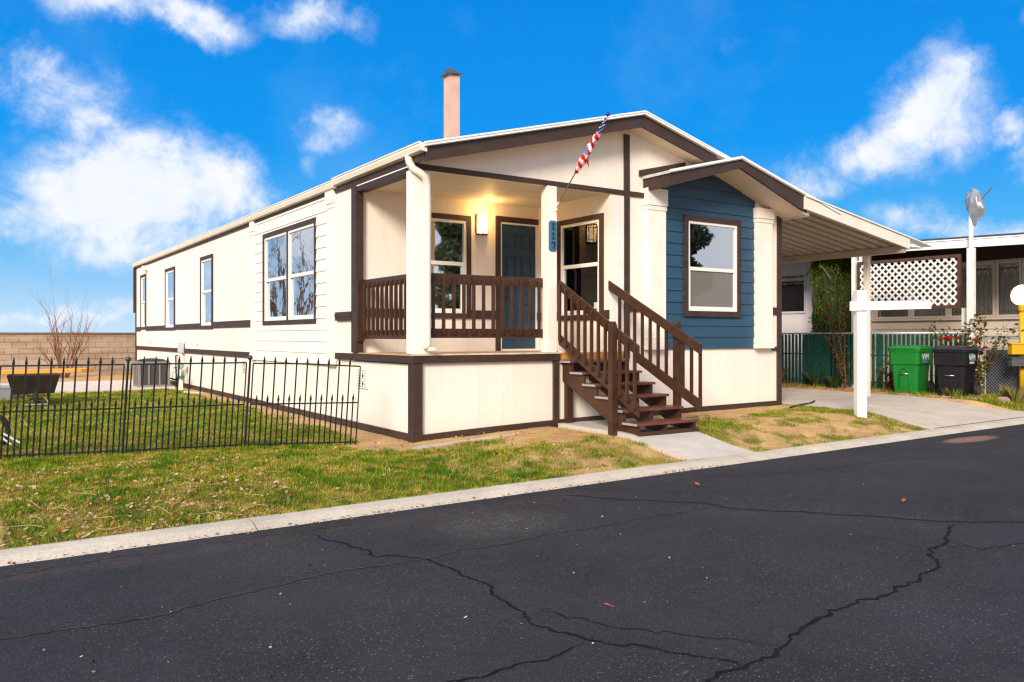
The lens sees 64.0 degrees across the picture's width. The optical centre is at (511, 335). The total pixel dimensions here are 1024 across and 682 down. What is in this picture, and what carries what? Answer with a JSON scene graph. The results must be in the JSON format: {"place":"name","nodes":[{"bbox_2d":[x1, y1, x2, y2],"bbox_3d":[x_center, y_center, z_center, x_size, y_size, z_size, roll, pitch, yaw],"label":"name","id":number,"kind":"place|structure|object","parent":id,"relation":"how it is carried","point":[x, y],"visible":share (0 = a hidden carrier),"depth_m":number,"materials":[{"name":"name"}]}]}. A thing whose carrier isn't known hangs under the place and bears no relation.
{"place":"outdoors","nodes":[
{"label":"outdoors","id":0,"kind":"place"},
{"bbox_2d":[3,465,1013,676],"bbox_3d":[0.686,1.561,6.096,7.937,0.068,4.180,0,0,-34],"label":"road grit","id":1,"kind":"object","parent":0,"point":[14,563],"visible":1,"depth_m":6.57,"materials":[{"name":"grey gravel"}]},
{"bbox_2d":[0,373,1022,549],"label":"ground","id":2,"kind":"structure","parent":0,"point":[386,442],"depth_m":10.56,"materials":[{"name":"green plant"}]},
{"bbox_2d":[0,407,19,445],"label":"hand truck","id":3,"kind":"object","parent":2,"relation":"on","point":[5,434],"visible":0.58,"depth_m":10.61,"materials":[{"name":"rubber"}]},
{"bbox_2d":[0,385,28,399],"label":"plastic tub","id":4,"kind":"object","parent":2,"relation":"on","point":[5,391],"visible":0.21,"depth_m":17.88,"materials":[{"name":"grey plastic"}]},
{"bbox_2d":[7,373,59,405],"bbox_3d":[-9.771,1.101,16.716,0.961,0.636,1.775,0,0,-34],"label":"wheelbarrow","id":5,"kind":"object","parent":2,"relation":"on","point":[31,384],"visible":0.67,"depth_m":16.23,"materials":[{"name":"black metal"}]},
{"bbox_2d":[1,368,93,373],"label":"plank","id":6,"kind":"object","parent":5,"relation":"on","point":[58,370],"visible":0.83,"depth_m":16.46,"materials":[{"name":"orange wood"}]},
{"bbox_2d":[25,257,100,377],"bbox_3d":[-14.597,-0.631,26.888,2.480,4.020,1.978,0,0,15],"label":"bare shrub","id":7,"kind":"object","parent":2,"relation":"on","point":[57,353],"visible":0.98,"depth_m":26.77,"materials":[{"name":"brown plant"}]},
{"bbox_2d":[0,332,134,376],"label":"block wall","id":8,"kind":"structure","parent":2,"relation":"on","point":[20,347],"depth_m":28.45,"materials":[{"name":"beige concrete"}]},
{"bbox_2d":[0,380,174,394],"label":"concrete pad","id":9,"kind":"object","parent":2,"relation":"on","point":[68,387],"visible":0.2,"depth_m":21.51,"materials":[{"name":"beige concrete"}]},
{"bbox_2d":[133,355,177,386],"bbox_3d":[-9.461,0.924,21.971,1.211,0.814,1.164,0,0,-34],"label":"air conditioner","id":10,"kind":"object","parent":9,"relation":"on","point":[149,375],"visible":0.68,"depth_m":21.41,"materials":[{"name":"metal"}]},
{"bbox_2d":[11,471,337,533],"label":"twig litter","id":11,"kind":"object","parent":2,"relation":"on","point":[151,506],"visible":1,"depth_m":7.02,"materials":[{"name":"plant"}]},
{"bbox_2d":[172,362,183,386],"bbox_3d":[-8.874,1.031,21.775,0.202,0.675,0.732,0,0,-34],"label":"gas meter","id":12,"kind":"object","parent":2,"relation":"on","point":[181,367],"visible":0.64,"depth_m":21.96,"materials":[{"name":"grey metal"}]},
{"bbox_2d":[0,355,360,458],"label":"iron fence","id":13,"kind":"object","parent":2,"relation":"on","point":[128,360],"visible":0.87,"depth_m":10.08,"materials":[{"name":"black metal"}]},
{"bbox_2d":[178,369,184,389],"bbox_3d":[-8.506,1.141,21.049,0.193,0.550,0.138,0,0,-34],"label":"garden tap","id":14,"kind":"object","parent":2,"relation":"on","point":[180,387],"visible":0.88,"depth_m":21.02,"materials":[{"name":"beige paint"}]},
{"bbox_2d":[0,381,900,545],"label":"leaf litter","id":15,"kind":"object","parent":2,"relation":"on","point":[171,504],"visible":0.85,"depth_m":7.54,"materials":[{"name":"brown plant"}]},
{"bbox_2d":[132,67,840,442],"bbox_3d":[-3.504,-1.522,21.600,8.580,6.117,21.492,0,0,-34],"label":"mobile home","id":16,"kind":"object","parent":2,"relation":"on","point":[412,295],"visible":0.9,"depth_m":13.33,"materials":[{"name":"beige paint"}]},
{"bbox_2d":[140,274,145,329],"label":"window","id":17,"kind":"structure","parent":16,"relation":"in","point":[142,277],"depth_m":27.12,"materials":[{"name":"glass"}]},
{"bbox_2d":[165,266,174,329],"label":"window","id":18,"kind":"structure","parent":16,"relation":"in","point":[169,272],"depth_m":23.64,"materials":[{"name":"glass"}]},
{"bbox_2d":[170,342,183,366],"bbox_3d":[-9.212,0.521,22.544,0.105,0.690,1.450,0,0,-34],"label":"electric box","id":19,"kind":"object","parent":16,"relation":"attached to","point":[180,350],"visible":0.92,"depth_m":22.10,"materials":[{"name":"beige metal"}]},
{"bbox_2d":[200,254,212,328],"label":"window","id":20,"kind":"structure","parent":16,"relation":"in","point":[206,262],"depth_m":20.11,"materials":[{"name":"glass"}]},
{"bbox_2d":[262,217,316,324],"bbox_3d":[-4.099,-1.104,15.069,0.082,1.800,2.923,0,0,-34],"label":"window","id":21,"kind":"structure","parent":16,"relation":"in","point":[289,272],"depth_m":14.99,"materials":[{"name":"glass"}]},
{"bbox_2d":[431,212,470,318],"bbox_3d":[-1.145,-1.134,13.333,1.080,1.700,0.082,0,0,-34],"label":"window","id":22,"kind":"structure","parent":16,"relation":"in","point":[450,233],"depth_m":13.44,"materials":[{"name":"glass"}]},
{"bbox_2d":[476,213,487,234],"bbox_3d":[-0.477,-1.864,13.685,0.220,0.350,0.140,0,0,-34],"label":"wall lamp","id":23,"kind":"object","parent":16,"relation":"attached to","point":[481,224],"visible":1,"depth_m":13.63,"materials":[{"name":"white glass"}]},
{"bbox_2d":[502,224,534,348],"bbox_3d":[0.128,-0.842,14.167,0.718,2.131,0.130,0,0,-34],"label":"door","id":24,"kind":"structure","parent":16,"relation":"in","point":[518,242],"depth_m":14.18,"materials":[{"name":"blue wood"}]},
{"bbox_2d":[549,220,556,250],"bbox_3d":[0.608,-1.476,12.129,0.148,0.455,0.022,0,0,-34],"label":"house number sign","id":25,"kind":"object","parent":16,"relation":"attached to","point":[552,235],"visible":1,"depth_m":12.12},
{"bbox_2d":[557,213,603,320],"bbox_3d":[1.126,-1.094,13.414,0.082,1.680,1.184,0,0,-34],"label":"window","id":26,"kind":"structure","parent":16,"relation":"in","point":[580,240],"depth_m":13.39,"materials":[{"name":"white plastic"}]},
{"bbox_2d":[554,112,609,210],"bbox_3d":[1.000,-2.461,11.695,0.137,1.214,1.195,0,0,-34],"label":"furled flag","id":27,"kind":"object","parent":16,"relation":"attached to","point":[583,158],"visible":1,"depth_m":11.54,"materials":[{"name":"fabric"}]},
{"bbox_2d":[683,214,740,316],"bbox_3d":[3.428,-1.174,14.061,1.400,1.700,0.082,0,0,-34],"label":"window","id":28,"kind":"structure","parent":16,"relation":"in","point":[711,245],"depth_m":14.06,"materials":[{"name":"white plastic"}]},
{"bbox_2d":[412,427,566,449],"bbox_3d":[-0.242,1.391,11.121,2.739,0.111,0.081,0,0,-41],"label":"path edging","id":29,"kind":"object","parent":2,"relation":"on","point":[437,445],"visible":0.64,"depth_m":10.66,"materials":[{"name":"concrete"}]},
{"bbox_2d":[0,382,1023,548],"bbox_3d":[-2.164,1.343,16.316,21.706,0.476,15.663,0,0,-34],"label":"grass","id":30,"kind":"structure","parent":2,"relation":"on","point":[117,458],"depth_m":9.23,"materials":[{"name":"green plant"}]},
{"bbox_2d":[0,417,1023,565],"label":"kerb","id":31,"kind":"structure","parent":2,"relation":"on","point":[48,551],"depth_m":7.61,"materials":[{"name":"concrete"}]},
{"bbox_2d":[558,280,701,435],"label":"porch stairs","id":32,"kind":"structure","parent":2,"relation":"on","point":[613,378],"depth_m":11.72,"materials":[{"name":"brown wood"}]},
{"bbox_2d":[782,369,788,380],"bbox_3d":[6.900,1.039,21.428,0.601,0.458,0.662,0,0,3],"label":"grass tuft","id":33,"kind":"object","parent":2,"relation":"on","point":[783,374],"visible":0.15,"depth_m":21.24,"materials":[{"name":"green plant"}]},
{"bbox_2d":[789,400,814,407],"bbox_3d":[5.245,1.233,14.821,0.054,0.056,1.316,0,0,38],"label":"hose","id":34,"kind":"object","parent":2,"relation":"on","point":[802,404],"visible":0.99,"depth_m":14.85,"materials":[{"name":"black rubber"}]},
{"bbox_2d":[800,370,826,386],"bbox_3d":[7.459,1.052,20.305,0.637,0.440,0.646,0,0,-34],"label":"grass tuft","id":35,"kind":"object","parent":2,"relation":"on","point":[809,379],"visible":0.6,"depth_m":20.18,"materials":[{"name":"green plant"}]},
{"bbox_2d":[808,295,851,387],"bbox_3d":[7.699,0.166,19.822,0.639,2.242,1.303,0,0,-34],"label":"rose bush","id":36,"kind":"object","parent":2,"relation":"on","point":[840,369],"visible":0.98,"depth_m":19.65,"materials":[{"name":"green plant"}]},
{"bbox_2d":[806,257,858,378],"bbox_3d":[8.430,-0.581,21.493,1.442,3.993,1.456,0,0,-34],"label":"cypress tree","id":37,"kind":"object","parent":2,"relation":"on","point":[830,279],"visible":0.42,"depth_m":21.11,"materials":[{"name":"green plant"}]},
{"bbox_2d":[821,374,843,388],"bbox_3d":[7.689,1.088,19.677,0.584,0.372,0.572,0,0,-34],"label":"grass tuft","id":38,"kind":"object","parent":2,"relation":"on","point":[831,382],"visible":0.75,"depth_m":19.57,"materials":[{"name":"green plant"}]},
{"bbox_2d":[782,332,966,388],"bbox_3d":[7.157,0.666,21.644,0.076,1.500,9.626,0,0,-34],"label":"slatted fence","id":39,"kind":"object","parent":2,"relation":"on","point":[816,353],"visible":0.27,"depth_m":20.36,"materials":[{"name":"metal"}]},
{"bbox_2d":[874,359,893,390],"bbox_3d":[8.677,0.936,18.642,0.787,0.887,0.658,0,0,13],"label":"rose bush","id":40,"kind":"object","parent":2,"relation":"on","point":[889,385],"visible":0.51,"depth_m":18.68,"materials":[{"name":"green plant"}]},
{"bbox_2d":[850,290,930,417],"bbox_3d":[6.175,0.348,13.460,1.288,2.184,0.216,0,0,3],"label":"sign post","id":41,"kind":"object","parent":2,"relation":"on","point":[860,305],"visible":0.86,"depth_m":13.43,"materials":[{"name":"white paint"}]},
{"bbox_2d":[782,232,1023,385],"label":"neighbour house","id":42,"kind":"structure","parent":2,"relation":"on","point":[999,268],"depth_m":20.15,"materials":[{"name":"beige paint"}]},
{"bbox_2d":[782,272,805,313],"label":"window","id":43,"kind":"structure","parent":42,"relation":"in","point":[804,273],"depth_m":23.09,"materials":[{"name":"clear glass"}]},
{"bbox_2d":[876,268,910,318],"bbox_3d":[9.976,-1.094,21.418,0.120,1.300,0.950,0,0,-34],"label":"window","id":44,"kind":"structure","parent":42,"relation":"in","point":[883,314],"depth_m":21.46,"materials":[{"name":"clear glass"}]},
{"bbox_2d":[857,254,961,310],"bbox_3d":[9.085,-1.194,18.883,0.050,1.180,2.480,0,0,-34],"label":"lattice panel","id":45,"kind":"object","parent":42,"relation":"attached to","point":[958,285],"visible":0.69,"depth_m":18.62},
{"bbox_2d":[912,265,947,317],"bbox_3d":[10.520,-1.094,20.609,0.120,1.300,0.900,0,0,-34],"label":"window","id":46,"kind":"structure","parent":42,"relation":"in","point":[920,313],"depth_m":20.65,"materials":[{"name":"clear glass"}]},
{"bbox_2d":[949,262,994,317],"bbox_3d":[11.098,-1.094,19.751,0.120,1.300,1.070,0,0,-34],"label":"window","id":47,"kind":"structure","parent":42,"relation":"in","point":[985,274],"depth_m":19.62,"materials":[{"name":"clear glass"}]},
{"bbox_2d":[996,260,1021,316],"bbox_3d":[11.567,-1.094,19.054,0.120,1.300,0.550,0,0,-34],"label":"window","id":48,"kind":"structure","parent":42,"relation":"in","point":[1010,273],"depth_m":19.13,"materials":[{"name":"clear glass"}]},
{"bbox_2d":[1022,259,1023,284],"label":"window","id":49,"kind":"structure","parent":42,"relation":"in","point":[1023,259],"depth_m":18.75,"materials":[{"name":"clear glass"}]},
{"bbox_2d":[897,393,914,395],"bbox_3d":[8.335,1.257,17.344,0.185,0.089,0.429,0,0,-34],"label":"edging stone","id":50,"kind":"object","parent":2,"relation":"on","point":[906,394],"visible":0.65,"depth_m":17.29,"materials":[{"name":"beige stone"}]},
{"bbox_2d":[888,345,933,392],"bbox_3d":[8.667,0.729,17.821,0.852,1.047,0.690,0,0,-42],"label":"wheelie bin","id":51,"kind":"object","parent":2,"relation":"on","point":[910,364],"visible":0.94,"depth_m":17.58,"materials":[{"name":"green plastic"}]},
{"bbox_2d":[941,388,963,396],"bbox_3d":[8.982,1.160,16.670,0.421,0.241,0.426,0,0,-34],"label":"grass tuft","id":52,"kind":"object","parent":2,"relation":"on","point":[947,392],"visible":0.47,"depth_m":16.61,"materials":[{"name":"green plant"}]},
{"bbox_2d":[932,345,980,395],"bbox_3d":[9.217,0.729,17.022,0.852,1.047,0.690,0,0,-42],"label":"wheelie bin","id":53,"kind":"object","parent":2,"relation":"on","point":[955,367],"visible":0.93,"depth_m":16.77,"materials":[{"name":"black plastic"}]},
{"bbox_2d":[923,307,1023,394],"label":"rose bush","id":54,"kind":"object","parent":2,"relation":"on","point":[978,367],"visible":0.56,"depth_m":17.22,"materials":[{"name":"green plant"}]},
{"bbox_2d":[965,187,991,369],"bbox_3d":[9.933,-0.920,17.445,0.258,4.473,0.565,0,0,-34],"label":"white pole","id":55,"kind":"object","parent":2,"relation":"on","point":[975,206],"visible":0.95,"depth_m":17.53,"materials":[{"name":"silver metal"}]},
{"bbox_2d":[984,336,1018,393],"bbox_3d":[11.412,0.706,15.653,0.049,1.420,4.645,0,0,-34],"label":"wire fence","id":56,"kind":"object","parent":2,"relation":"on","point":[1002,372],"visible":0.49,"depth_m":17.32,"materials":[{"name":"grey metal"}]},
{"bbox_2d":[1007,357,1023,367],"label":"mailbox","id":57,"kind":"object","parent":56,"relation":"attached to","point":[1015,361],"visible":1,"depth_m":16.57,"materials":[{"name":"grey paint"}]},
{"bbox_2d":[1008,343,1023,356],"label":"mailbox","id":58,"kind":"object","parent":56,"relation":"attached to","point":[1015,348],"visible":1,"depth_m":16.57,"materials":[{"name":"yellow paint"}]},
{"bbox_2d":[995,397,1009,402],"bbox_3d":[9.644,1.269,16.125,0.119,0.148,0.282,0,0,-34],"label":"edging stone","id":59,"kind":"object","parent":2,"relation":"on","point":[1004,398],"visible":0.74,"depth_m":16.06,"materials":[{"name":"beige stone"}]},
{"bbox_2d":[998,384,1023,403],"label":"grass tuft","id":60,"kind":"object","parent":2,"relation":"on","point":[1016,396],"visible":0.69,"depth_m":16.15,"materials":[{"name":"green plant"}]},
{"bbox_2d":[1010,285,1023,389],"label":"lamp post","id":61,"kind":"object","parent":2,"relation":"on","point":[1017,295],"visible":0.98,"depth_m":16.73,"materials":[{"name":"yellow paint"}]},
{"bbox_2d":[0,424,1023,681],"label":"road","id":62,"kind":"structure","parent":0,"point":[930,588],"depth_m":5.11,"materials":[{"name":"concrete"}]},
{"bbox_2d":[0,0,1023,332],"label":"sky","id":63,"kind":"structure","parent":0,"point":[132,131],"materials":[{"name":"blue"}]},
{"bbox_2d":[558,420,753,460],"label":"path","id":64,"kind":"structure","parent":0,"point":[693,445],"depth_m":10.81,"materials":[{"name":"concrete"}]},
{"bbox_2d":[782,388,1023,428],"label":"driveway","id":65,"kind":"structure","parent":0,"point":[928,413],"depth_m":15.17,"materials":[{"name":"concrete"}]},
{"bbox_2d":[782,195,932,395],"bbox_3d":[3.651,-0.587,20.472,4.090,3.805,11.665,0,0,-34],"label":"carport","id":66,"kind":"object","parent":65,"relation":"on","point":[822,232],"visible":0.17,"depth_m":16.43,"materials":[{"name":"beige metal"}]}
]}

